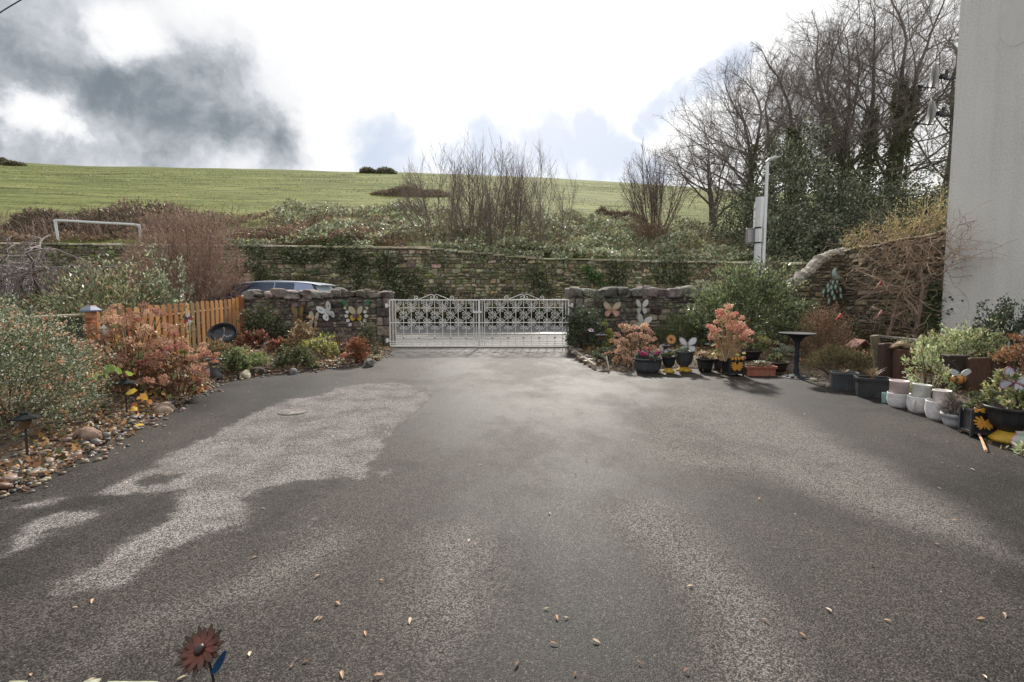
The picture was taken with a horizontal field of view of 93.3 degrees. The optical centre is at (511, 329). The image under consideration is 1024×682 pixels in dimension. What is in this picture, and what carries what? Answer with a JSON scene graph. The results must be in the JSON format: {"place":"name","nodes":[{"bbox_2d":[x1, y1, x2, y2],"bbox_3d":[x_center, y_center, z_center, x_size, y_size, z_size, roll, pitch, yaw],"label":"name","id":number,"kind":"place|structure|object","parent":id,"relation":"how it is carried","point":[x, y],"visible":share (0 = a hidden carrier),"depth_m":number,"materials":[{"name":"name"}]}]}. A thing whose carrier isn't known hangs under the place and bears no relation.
{"place":"outdoors","nodes":[
{"label":"outdoors","id":0,"kind":"place"},
{"bbox_2d":[83,335,564,345],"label":"pavement","id":1,"kind":"structure","parent":0,"point":[438,338],"depth_m":13.96,"materials":[{"name":"concrete"}]},
{"bbox_2d":[167,280,335,341],"bbox_3d":[-7.015,-0.555,13.494,4.450,1.666,1.840,0,4,0],"label":"parked car","id":2,"kind":"object","parent":1,"relation":"on","point":[297,286],"visible":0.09,"depth_m":12.75,"materials":[{"name":"paint"}]},
{"bbox_2d":[745,196,764,278],"bbox_3d":[6.690,-1.622,13.271,0.520,3.886,0.411,-4,5,-41],"label":"utility pole","id":3,"kind":"object","parent":1,"relation":"on","point":[755,235],"visible":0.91,"depth_m":13.01,"materials":[{"name":"metal"}]},
{"bbox_2d":[141,324,556,324],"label":"verge","id":4,"kind":"structure","parent":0,"point":[481,324],"depth_m":21.35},
{"bbox_2d":[396,300,566,325],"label":"roadside weeds","id":5,"kind":"object","parent":4,"relation":"on","point":[547,315],"visible":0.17,"depth_m":20.77,"materials":[{"name":"green plant"}]},
{"bbox_2d":[0,163,947,261],"bbox_3d":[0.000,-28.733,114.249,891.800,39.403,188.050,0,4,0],"label":"hillside","id":6,"kind":"structure","parent":0,"point":[69,198],"depth_m":57.00,"materials":[{"name":"plant"}]},
{"bbox_2d":[0,206,90,237],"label":"scrub mound","id":7,"kind":"object","parent":6,"relation":"on","point":[51,213],"visible":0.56,"depth_m":24.65,"materials":[{"name":"brown plant"}]},
{"bbox_2d":[53,196,231,237],"bbox_3d":[-20.212,-5.982,26.624,9.213,3.124,5.993,0,4,0],"label":"scrub mound","id":8,"kind":"object","parent":6,"relation":"on","point":[133,211],"visible":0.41,"depth_m":26.16,"materials":[{"name":"brown plant"}]},
{"bbox_2d":[0,205,290,243],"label":"bracken stalks","id":9,"kind":"object","parent":6,"relation":"on","point":[91,232],"visible":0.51,"depth_m":23.87,"materials":[{"name":"brown plant"}]},
{"bbox_2d":[0,208,405,246],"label":"dead bracken","id":10,"kind":"object","parent":6,"relation":"on","point":[119,234],"visible":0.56,"depth_m":23.14,"materials":[{"name":"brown plant"}]},
{"bbox_2d":[0,166,743,227],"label":"pasture tufts","id":11,"kind":"object","parent":6,"relation":"on","point":[278,187],"visible":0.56,"depth_m":67.87,"materials":[{"name":"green plant"}]},
{"bbox_2d":[370,182,450,196],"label":"scrub mound","id":12,"kind":"object","parent":6,"relation":"on","point":[394,191],"visible":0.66,"depth_m":49.65,"materials":[{"name":"brown plant"}]},
{"bbox_2d":[396,134,492,242],"bbox_3d":[-3.174,-6.536,22.794,4.105,5.561,4.403,3,5,35],"label":"bare sapling","id":13,"kind":"object","parent":6,"relation":"on","point":[423,205],"visible":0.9,"depth_m":22.80,"materials":[{"name":"brown plant"}]},
{"bbox_2d":[445,130,497,242],"bbox_3d":[-1.892,-6.607,22.671,2.557,5.780,2.116,0,4,0],"label":"bare sapling","id":14,"kind":"object","parent":6,"relation":"on","point":[473,200],"visible":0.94,"depth_m":22.44,"materials":[{"name":"brown plant"}]},
{"bbox_2d":[471,131,522,246],"bbox_3d":[-1.020,-6.476,23.130,2.483,5.772,3.036,3,5,38],"label":"bare sapling","id":15,"kind":"object","parent":6,"relation":"on","point":[497,204],"visible":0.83,"depth_m":23.14,"materials":[{"name":"brown plant"}]},
{"bbox_2d":[492,134,532,239],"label":"bare sapling","id":16,"kind":"object","parent":6,"relation":"on","point":[514,189],"visible":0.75,"depth_m":23.58,"materials":[{"name":"brown plant"}]},
{"bbox_2d":[213,197,813,260],"bbox_3d":[1.517,-6.127,28.263,34.204,5.178,13.216,0,4,0],"label":"bramble scrub","id":17,"kind":"object","parent":6,"relation":"on","point":[580,246],"visible":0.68,"depth_m":25.17,"materials":[{"name":"green plant"}]},
{"bbox_2d":[517,136,561,245],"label":"bare sapling","id":18,"kind":"object","parent":6,"relation":"on","point":[532,190],"visible":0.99,"depth_m":22.58,"materials":[{"name":"brown plant"}]},
{"bbox_2d":[519,159,578,254],"bbox_3d":[1.736,-5.987,23.353,2.993,4.872,2.404,-3,5,-39],"label":"bare sapling","id":19,"kind":"object","parent":6,"relation":"on","point":[540,221],"visible":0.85,"depth_m":23.49,"materials":[{"name":"brown plant"}]},
{"bbox_2d":[625,207,674,240],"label":"brown bush","id":20,"kind":"object","parent":6,"relation":"on","point":[654,232],"visible":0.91,"depth_m":26.45,"materials":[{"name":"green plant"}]},
{"bbox_2d":[618,137,698,234],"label":"bare bush","id":21,"kind":"object","parent":6,"relation":"on","point":[655,193],"visible":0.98,"depth_m":27.77,"materials":[{"name":"brown plant"}]},
{"bbox_2d":[646,110,760,237],"bbox_3d":[11.597,-9.176,29.502,6.680,7.516,6.100,0,4,0],"label":"bare tree","id":22,"kind":"object","parent":6,"relation":"on","point":[711,203],"visible":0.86,"depth_m":29.22,"materials":[{"name":"brown plant"}]},
{"bbox_2d":[699,163,801,248],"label":"evergreen shrub","id":23,"kind":"object","parent":6,"relation":"on","point":[749,203],"visible":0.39,"depth_m":25.76,"materials":[{"name":"green plant"}]},
{"bbox_2d":[655,38,865,232],"bbox_3d":[15.278,-11.938,30.401,11.210,12.631,10.822,0,4,0],"label":"bare tree","id":24,"kind":"object","parent":6,"relation":"on","point":[753,149],"visible":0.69,"depth_m":30.25,"materials":[{"name":"brown plant"}]},
{"bbox_2d":[687,39,849,220],"bbox_3d":[18.347,-13.515,35.747,11.770,13.721,9.608,0,4,0],"label":"bare tree","id":25,"kind":"object","parent":6,"relation":"on","point":[802,69],"visible":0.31,"depth_m":34.20,"materials":[{"name":"brown plant"}]},
{"bbox_2d":[730,202,822,261],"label":"evergreen shrub","id":26,"kind":"object","parent":6,"relation":"on","point":[777,233],"visible":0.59,"depth_m":22.09,"materials":[{"name":"green plant"}]},
{"bbox_2d":[741,109,862,252],"bbox_3d":[14.481,-7.350,24.654,5.205,7.486,5.387,-2,5,-31],"label":"evergreen shrub","id":27,"kind":"object","parent":6,"relation":"on","point":[790,168],"visible":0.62,"depth_m":24.08,"materials":[{"name":"green plant"}]},
{"bbox_2d":[717,20,904,220],"bbox_3d":[18.240,-11.448,29.460,8.765,12.840,8.659,-2,5,-28],"label":"bare tree","id":28,"kind":"object","parent":6,"relation":"on","point":[814,105],"visible":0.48,"depth_m":28.75,"materials":[{"name":"brown plant"}]},
{"bbox_2d":[787,209,870,259],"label":"evergreen shrub","id":29,"kind":"object","parent":6,"relation":"on","point":[835,235],"visible":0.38,"depth_m":22.32,"materials":[{"name":"green plant"}]},
{"bbox_2d":[794,155,887,249],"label":"evergreen shrub","id":30,"kind":"object","parent":6,"relation":"on","point":[842,194],"visible":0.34,"depth_m":24.29,"materials":[{"name":"green plant"}]},
{"bbox_2d":[734,0,954,225],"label":"bare tree","id":31,"kind":"object","parent":6,"relation":"on","point":[875,136],"visible":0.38,"depth_m":29.76,"materials":[{"name":"brown plant"}]},
{"bbox_2d":[744,0,957,197],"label":"bare tree","id":32,"kind":"object","parent":6,"relation":"on","point":[852,68],"visible":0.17,"depth_m":34.05,"materials":[{"name":"brown plant"}]},
{"bbox_2d":[746,0,959,218],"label":"bare tree","id":33,"kind":"object","parent":6,"relation":"on","point":[844,164],"visible":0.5,"depth_m":30.27,"materials":[{"name":"brown plant"}]},
{"bbox_2d":[758,0,960,237],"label":"bare tree","id":34,"kind":"object","parent":6,"relation":"on","point":[893,148],"visible":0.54,"depth_m":30.51,"materials":[{"name":"brown plant"}]},
{"bbox_2d":[832,154,930,244],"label":"evergreen shrub","id":35,"kind":"object","parent":6,"relation":"on","point":[879,202],"visible":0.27,"depth_m":25.37,"materials":[{"name":"green plant"}]},
{"bbox_2d":[828,191,941,247],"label":"evergreen shrub","id":36,"kind":"object","parent":6,"relation":"on","point":[875,212],"visible":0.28,"depth_m":22.68,"materials":[{"name":"green plant"}]},
{"bbox_2d":[837,0,959,221],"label":"bare tree","id":37,"kind":"object","parent":6,"relation":"on","point":[947,176],"visible":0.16,"depth_m":32.93,"materials":[{"name":"brown plant"}]},
{"bbox_2d":[865,153,950,236],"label":"evergreen shrub","id":38,"kind":"object","parent":6,"relation":"on","point":[913,189],"visible":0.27,"depth_m":24.89,"materials":[{"name":"green plant"}]},
{"bbox_2d":[396,325,564,333],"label":"road","id":39,"kind":"structure","parent":0,"point":[427,329],"depth_m":18.34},
{"bbox_2d":[761,156,780,273],"bbox_3d":[10.485,-3.562,19.724,0.590,6.855,0.198,2,4,23],"label":"street lamp","id":40,"kind":"object","parent":39,"relation":"on","point":[768,160],"visible":0.62,"depth_m":19.65,"materials":[{"name":"metal"}]},
{"bbox_2d":[0,0,960,197],"label":"sky","id":41,"kind":"structure","parent":0,"point":[313,85],"materials":[{"name":"white"}]},
{"bbox_2d":[0,348,1023,681],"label":"driveway","id":42,"kind":"structure","parent":0,"point":[410,496],"depth_m":2.52,"materials":[{"name":"asphalt"}]},
{"bbox_2d":[0,345,391,492],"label":"bed","id":43,"kind":"object","parent":42,"relation":"on","point":[5,444],"visible":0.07,"depth_m":4.39,"materials":[{"name":"soil"}]},
{"bbox_2d":[8,412,40,455],"bbox_3d":[-3.529,0.807,3.515,0.180,0.423,0.156,0,4,0],"label":"solar lantern","id":44,"kind":"object","parent":43,"relation":"on","point":[23,419],"visible":0.94,"depth_m":3.49,"materials":[{"name":"plastic"}]},
{"bbox_2d":[0,313,85,385],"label":"slatted fence","id":45,"kind":"object","parent":43,"relation":"on","point":[80,324],"visible":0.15,"depth_m":6.90,"materials":[{"name":"brown wood"}]},
{"bbox_2d":[0,275,126,438],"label":"flowering shrub","id":46,"kind":"object","parent":43,"relation":"on","point":[58,378],"visible":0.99,"depth_m":4.19,"materials":[{"name":"green plant"}]},
{"bbox_2d":[58,301,198,395],"bbox_3d":[-4.636,0.225,5.781,1.250,1.130,1.086,1,4,17],"label":"hydrangea","id":47,"kind":"object","parent":43,"relation":"on","point":[131,358],"visible":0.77,"depth_m":5.66,"materials":[{"name":"orange plant"}]},
{"bbox_2d":[85,296,244,366],"bbox_3d":[-6.409,-0.031,9.408,0.127,1.250,4.175,0,4,0],"label":"picket fence","id":48,"kind":"object","parent":43,"relation":"on","point":[216,310],"visible":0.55,"depth_m":9.68,"materials":[{"name":"orange wood"}]},
{"bbox_2d":[134,331,219,399],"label":"hydrangea","id":49,"kind":"object","parent":43,"relation":"on","point":[192,380],"visible":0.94,"depth_m":5.70,"materials":[{"name":"pink plant"}]},
{"bbox_2d":[0,345,391,491],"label":"leaf litter","id":50,"kind":"object","parent":43,"relation":"on","point":[67,448],"visible":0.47,"depth_m":4.28,"materials":[{"name":"plant"}]},
{"bbox_2d":[0,348,397,497],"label":"pebbles","id":51,"kind":"object","parent":43,"relation":"on","point":[38,482],"visible":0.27,"depth_m":4.10,"materials":[{"name":"stone"}]},
{"bbox_2d":[186,337,250,361],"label":"mixed clump","id":52,"kind":"object","parent":43,"relation":"on","point":[215,347],"visible":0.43,"depth_m":8.12,"materials":[{"name":"brown plant"}]},
{"bbox_2d":[207,323,237,346],"bbox_3d":[-5.291,0.252,8.905,0.493,0.755,0.309,0,4,0],"label":"water basin","id":53,"kind":"object","parent":43,"relation":"on","point":[227,332],"visible":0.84,"depth_m":8.91,"materials":[{"name":"paint"}]},
{"bbox_2d":[218,346,253,374],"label":"mixed clump","id":54,"kind":"object","parent":43,"relation":"on","point":[231,362],"visible":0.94,"depth_m":7.37,"materials":[{"name":"green plant"}]},
{"bbox_2d":[233,328,269,347],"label":"red shrub","id":55,"kind":"object","parent":43,"relation":"on","point":[261,337],"visible":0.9,"depth_m":9.99,"materials":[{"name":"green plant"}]},
{"bbox_2d":[236,299,291,344],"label":"climbing shrub","id":56,"kind":"object","parent":43,"relation":"on","point":[252,322],"visible":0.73,"depth_m":10.72,"materials":[{"name":"green plant"}]},
{"bbox_2d":[270,343,318,368],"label":"dark clump","id":57,"kind":"object","parent":43,"relation":"on","point":[294,355],"visible":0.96,"depth_m":8.14,"materials":[{"name":"green plant"}]},
{"bbox_2d":[280,314,318,351],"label":"dried plant","id":58,"kind":"object","parent":43,"relation":"on","point":[296,335],"visible":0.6,"depth_m":9.30,"materials":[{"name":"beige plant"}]},
{"bbox_2d":[294,330,341,356],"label":"yellow plant","id":59,"kind":"object","parent":43,"relation":"on","point":[315,345],"visible":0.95,"depth_m":8.98,"materials":[{"name":"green plant"}]},
{"bbox_2d":[342,335,371,361],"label":"rusty fern","id":60,"kind":"object","parent":43,"relation":"on","point":[354,345],"visible":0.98,"depth_m":8.81,"materials":[{"name":"red plant"}]},
{"bbox_2d":[174,623,226,681],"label":"metal flower","id":61,"kind":"object","parent":42,"relation":"on","point":[197,652],"visible":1,"depth_m":1.41,"materials":[{"name":"paint"}]},
{"bbox_2d":[241,287,395,346],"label":"stone wall","id":62,"kind":"structure","parent":42,"relation":"on","point":[309,300],"depth_m":11.69,"materials":[{"name":"stone"}]},
{"bbox_2d":[385,294,480,346],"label":"scroll gate","id":63,"kind":"structure","parent":62,"relation":"attached to","point":[430,322],"depth_m":11.51,"materials":[{"name":"metal"}]},
{"bbox_2d":[0,340,1023,484],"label":"leaf litter","id":64,"kind":"object","parent":42,"relation":"on","point":[58,450],"visible":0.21,"depth_m":5.41,"materials":[{"name":"plant"}]},
{"bbox_2d":[564,285,794,346],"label":"stone wall","id":65,"kind":"structure","parent":42,"relation":"on","point":[627,297],"depth_m":11.68,"materials":[{"name":"stone"}]},
{"bbox_2d":[479,294,572,345],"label":"scroll gate","id":66,"kind":"structure","parent":65,"relation":"attached to","point":[523,322],"depth_m":11.51,"materials":[{"name":"metal"}]},
{"bbox_2d":[722,357,744,375],"bbox_3d":[3.485,0.567,7.620,0.241,0.307,0.248,0,4,-3],"label":"box planter","id":67,"kind":"object","parent":42,"relation":"on","point":[731,366],"visible":0.98,"depth_m":7.51,"materials":[{"name":"paint"}]},
{"bbox_2d":[705,302,754,361],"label":"hydrangea","id":68,"kind":"object","parent":67,"relation":"in","point":[735,328],"visible":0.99,"depth_m":7.57,"materials":[{"name":"pink plant"}]},
{"bbox_2d":[568,346,1019,410],"bbox_3d":[4.650,0.872,4.447,6.900,0.220,14.750,0,4,0],"label":"bed","id":69,"kind":"object","parent":42,"relation":"on","point":[790,368],"visible":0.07,"depth_m":8.10,"materials":[{"name":"soil"}]},
{"bbox_2d":[560,289,607,348],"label":"ivy bush","id":70,"kind":"object","parent":69,"relation":"on","point":[572,337],"visible":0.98,"depth_m":10.64,"materials":[{"name":"green plant"}]},
{"bbox_2d":[603,322,661,365],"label":"hydrangea","id":71,"kind":"object","parent":69,"relation":"on","point":[627,356],"visible":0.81,"depth_m":8.51,"materials":[{"name":"pink plant"}]},
{"bbox_2d":[649,302,710,346],"bbox_3d":[3.649,-0.107,10.502,1.466,1.079,1.137,0,4,0],"label":"green heath","id":72,"kind":"object","parent":69,"relation":"on","point":[665,332],"visible":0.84,"depth_m":10.39,"materials":[{"name":"green plant"}]},
{"bbox_2d":[676,252,822,346],"bbox_3d":[5.201,-0.623,10.454,3.314,2.116,2.013,0,4,0],"label":"laurel shrub","id":73,"kind":"object","parent":69,"relation":"on","point":[763,291],"visible":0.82,"depth_m":10.09,"materials":[{"name":"green plant"}]},
{"bbox_2d":[787,298,862,356],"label":"heather shrub","id":74,"kind":"object","parent":69,"relation":"on","point":[825,321],"visible":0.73,"depth_m":8.36,"materials":[{"name":"brown plant"}]},
{"bbox_2d":[801,342,873,374],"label":"heather shrub","id":75,"kind":"object","parent":69,"relation":"on","point":[827,355],"visible":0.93,"depth_m":7.32,"materials":[{"name":"green plant"}]},
{"bbox_2d":[900,341,959,398],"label":"variegated shrub","id":76,"kind":"object","parent":69,"relation":"on","point":[932,362],"visible":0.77,"depth_m":5.62,"materials":[{"name":"green plant"}]},
{"bbox_2d":[916,316,1023,366],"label":"variegated shrub","id":77,"kind":"object","parent":69,"relation":"on","point":[955,341],"visible":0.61,"depth_m":6.81,"materials":[{"name":"green plant"}]},
{"bbox_2d":[959,293,1023,371],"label":"dark shrub","id":78,"kind":"object","parent":69,"relation":"on","point":[1005,314],"visible":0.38,"depth_m":6.85,"materials":[{"name":"green plant"}]},
{"bbox_2d":[988,332,1023,385],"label":"rusty shrub","id":79,"kind":"object","parent":69,"relation":"on","point":[1007,353],"visible":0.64,"depth_m":5.64,"materials":[{"name":"brown plant"}]},
{"bbox_2d":[779,332,816,379],"bbox_3d":[4.328,0.395,7.354,0.510,0.686,0.510,0,4,0],"label":"pedestal stand","id":80,"kind":"object","parent":42,"relation":"on","point":[797,338],"visible":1,"depth_m":7.32,"materials":[{"name":"metal"}]},
{"bbox_2d":[829,370,859,390],"bbox_3d":[4.415,0.682,6.439,0.318,0.240,0.220,2,5,28],"label":"window box","id":81,"kind":"object","parent":42,"relation":"on","point":[841,380],"visible":0.83,"depth_m":6.37,"materials":[{"name":"grey plastic"}]},
{"bbox_2d":[779,229,946,351],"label":"stone wall","id":82,"kind":"structure","parent":42,"relation":"on","point":[819,276],"depth_m":10.90,"materials":[{"name":"stone"}]},
{"bbox_2d":[817,164,1018,340],"bbox_3d":[7.741,-1.423,9.556,1.958,3.553,4.435,0,4,0],"label":"climbing vine","id":83,"kind":"object","parent":82,"relation":"attached to","point":[923,287],"visible":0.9,"depth_m":9.34,"materials":[{"name":"brown plant"}]},
{"bbox_2d":[918,281,962,346],"bbox_3d":[7.869,-0.178,8.930,0.344,1.456,0.885,0,4,0],"label":"ivy patch","id":84,"kind":"object","parent":82,"relation":"attached to","point":[933,286],"visible":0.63,"depth_m":9.01,"materials":[{"name":"green plant"}]},
{"bbox_2d":[853,375,891,398],"bbox_3d":[4.467,0.713,5.992,0.372,0.242,0.250,2,4,24],"label":"window box","id":85,"kind":"object","parent":42,"relation":"on","point":[868,387],"visible":0.74,"depth_m":5.92,"materials":[{"name":"black plastic"}]},
{"bbox_2d":[876,343,894,377],"bbox_3d":[5.159,0.502,6.673,0.185,0.635,0.144,0,4,0],"label":"wooden sleeper","id":86,"kind":"object","parent":42,"relation":"on","point":[884,356],"visible":0.5,"depth_m":6.62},
{"bbox_2d":[892,349,914,381],"bbox_3d":[5.277,0.538,6.527,0.217,0.559,0.148,0,4,3],"label":"wooden sleeper","id":87,"kind":"object","parent":42,"relation":"on","point":[898,367],"visible":0.46,"depth_m":6.46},
{"bbox_2d":[939,354,969,390],"bbox_3d":[5.367,0.582,5.879,0.241,0.563,0.151,1,4,8],"label":"wooden sleeper","id":88,"kind":"object","parent":42,"relation":"on","point":[960,361],"visible":0.44,"depth_m":5.81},
{"bbox_2d":[958,405,996,436],"bbox_3d":[4.176,0.816,4.330,0.194,0.268,0.201,1,4,18],"label":"box planter","id":89,"kind":"object","parent":42,"relation":"on","point":[972,421],"visible":0.72,"depth_m":4.27,"materials":[{"name":"paint"}]},
{"bbox_2d":[964,357,991,390],"bbox_3d":[5.536,0.600,5.773,0.244,0.552,0.151,1,4,10],"label":"wooden sleeper","id":90,"kind":"object","parent":42,"relation":"on","point":[980,369],"visible":0.52,"depth_m":5.70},
{"bbox_2d":[981,402,1023,443],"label":"urn planter","id":91,"kind":"object","parent":42,"relation":"on","point":[1007,423],"visible":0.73,"depth_m":4.10,"materials":[{"name":"yellow paint"}]},
{"bbox_2d":[980,368,1023,409],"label":"mixed plant","id":92,"kind":"object","parent":91,"relation":"in","point":[991,393],"visible":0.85,"depth_m":4.15,"materials":[{"name":"green plant"}]},
{"label":"ground","id":93,"kind":"structure","parent":0,"visible":0},
{"bbox_2d":[0,235,131,338],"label":"twisting shrub","id":94,"kind":"object","parent":93,"relation":"on","point":[18,275],"visible":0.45,"depth_m":9.26,"materials":[{"name":"grey plant"}]},
{"bbox_2d":[22,241,204,357],"bbox_3d":[-7.617,-0.502,9.193,3.224,2.351,2.209,0,4,0],"label":"evergreen shrub","id":95,"kind":"object","parent":93,"relation":"on","point":[87,295],"visible":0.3,"depth_m":8.91,"materials":[{"name":"green plant"}]},
{"bbox_2d":[127,243,195,357],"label":"evergreen shrub","id":96,"kind":"object","parent":93,"relation":"on","point":[166,285],"visible":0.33,"depth_m":9.51,"materials":[{"name":"green plant"}]},
{"bbox_2d":[100,194,255,343],"bbox_3d":[-8.600,-1.477,12.506,3.902,3.840,2.908,0,4,0],"label":"twiggy shrub","id":97,"kind":"object","parent":93,"relation":"on","point":[191,250],"visible":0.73,"depth_m":12.19,"materials":[{"name":"brown plant"}]},
{"bbox_2d":[0,242,807,323],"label":"retaining wall","id":98,"kind":"structure","parent":93,"relation":"on","point":[455,278],"depth_m":21.26,"materials":[{"name":"stone"}]},
{"bbox_2d":[241,245,326,264],"bbox_3d":[-9.925,-3.248,21.064,3.725,0.895,0.333,0,4,0],"label":"ivy patch","id":99,"kind":"object","parent":98,"relation":"attached to","point":[287,256],"visible":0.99,"depth_m":21.05,"materials":[{"name":"green plant"}]},
{"bbox_2d":[303,242,368,274],"bbox_3d":[-7.580,-3.087,21.059,2.976,1.447,0.310,0,4,0],"label":"ivy patch","id":100,"kind":"object","parent":98,"relation":"attached to","point":[341,258],"visible":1,"depth_m":21.07,"materials":[{"name":"green plant"}]},
{"bbox_2d":[368,247,401,278],"bbox_3d":[-5.588,-2.884,21.073,1.621,1.399,0.308,0,4,0],"label":"ivy patch","id":101,"kind":"object","parent":98,"relation":"attached to","point":[383,265],"visible":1,"depth_m":21.09,"materials":[{"name":"green plant"}]},
{"bbox_2d":[375,266,442,301],"bbox_3d":[-4.501,-1.978,21.142,3.088,1.548,0.312,0,4,0],"label":"ivy patch","id":102,"kind":"object","parent":98,"relation":"attached to","point":[411,279],"visible":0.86,"depth_m":21.14,"materials":[{"name":"green plant"}]},
{"bbox_2d":[200,237,804,285],"bbox_3d":[-0.512,-2.963,21.669,27.749,2.298,1.443,0,4,0],"label":"trailing ground cover","id":103,"kind":"object","parent":98,"relation":"on","point":[562,255],"visible":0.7,"depth_m":21.25,"materials":[{"name":"green plant"}]},
{"bbox_2d":[506,265,556,300],"bbox_3d":[0.862,-2.048,21.139,2.319,1.583,0.306,0,4,0],"label":"ivy patch","id":104,"kind":"object","parent":98,"relation":"attached to","point":[538,277],"visible":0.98,"depth_m":21.15,"materials":[{"name":"green plant"}]},
{"bbox_2d":[651,256,705,287],"bbox_3d":[7.264,-2.516,21.099,2.417,1.404,0.308,0,4,0],"label":"ivy patch","id":105,"kind":"object","parent":98,"relation":"attached to","point":[677,277],"visible":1,"depth_m":21.11,"materials":[{"name":"green plant"}]},
{"bbox_2d":[940,0,1023,374],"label":"rendered house","id":106,"kind":"structure","parent":93,"relation":"on","point":[987,158],"depth_m":8.04,"materials":[{"name":"paint"}]},
{"bbox_3d":[6.139,0.574,7.122,0.421,0.055,0.420,0,4,0],"label":"black bowl","id":107,"kind":"object","parent":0,"visible":0},
{"bbox_2d":[911,330,945,373],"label":"variegated shrub","id":108,"kind":"object","parent":107,"relation":"in","point":[924,341],"visible":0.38,"depth_m":6.81,"materials":[{"name":"green plant"}]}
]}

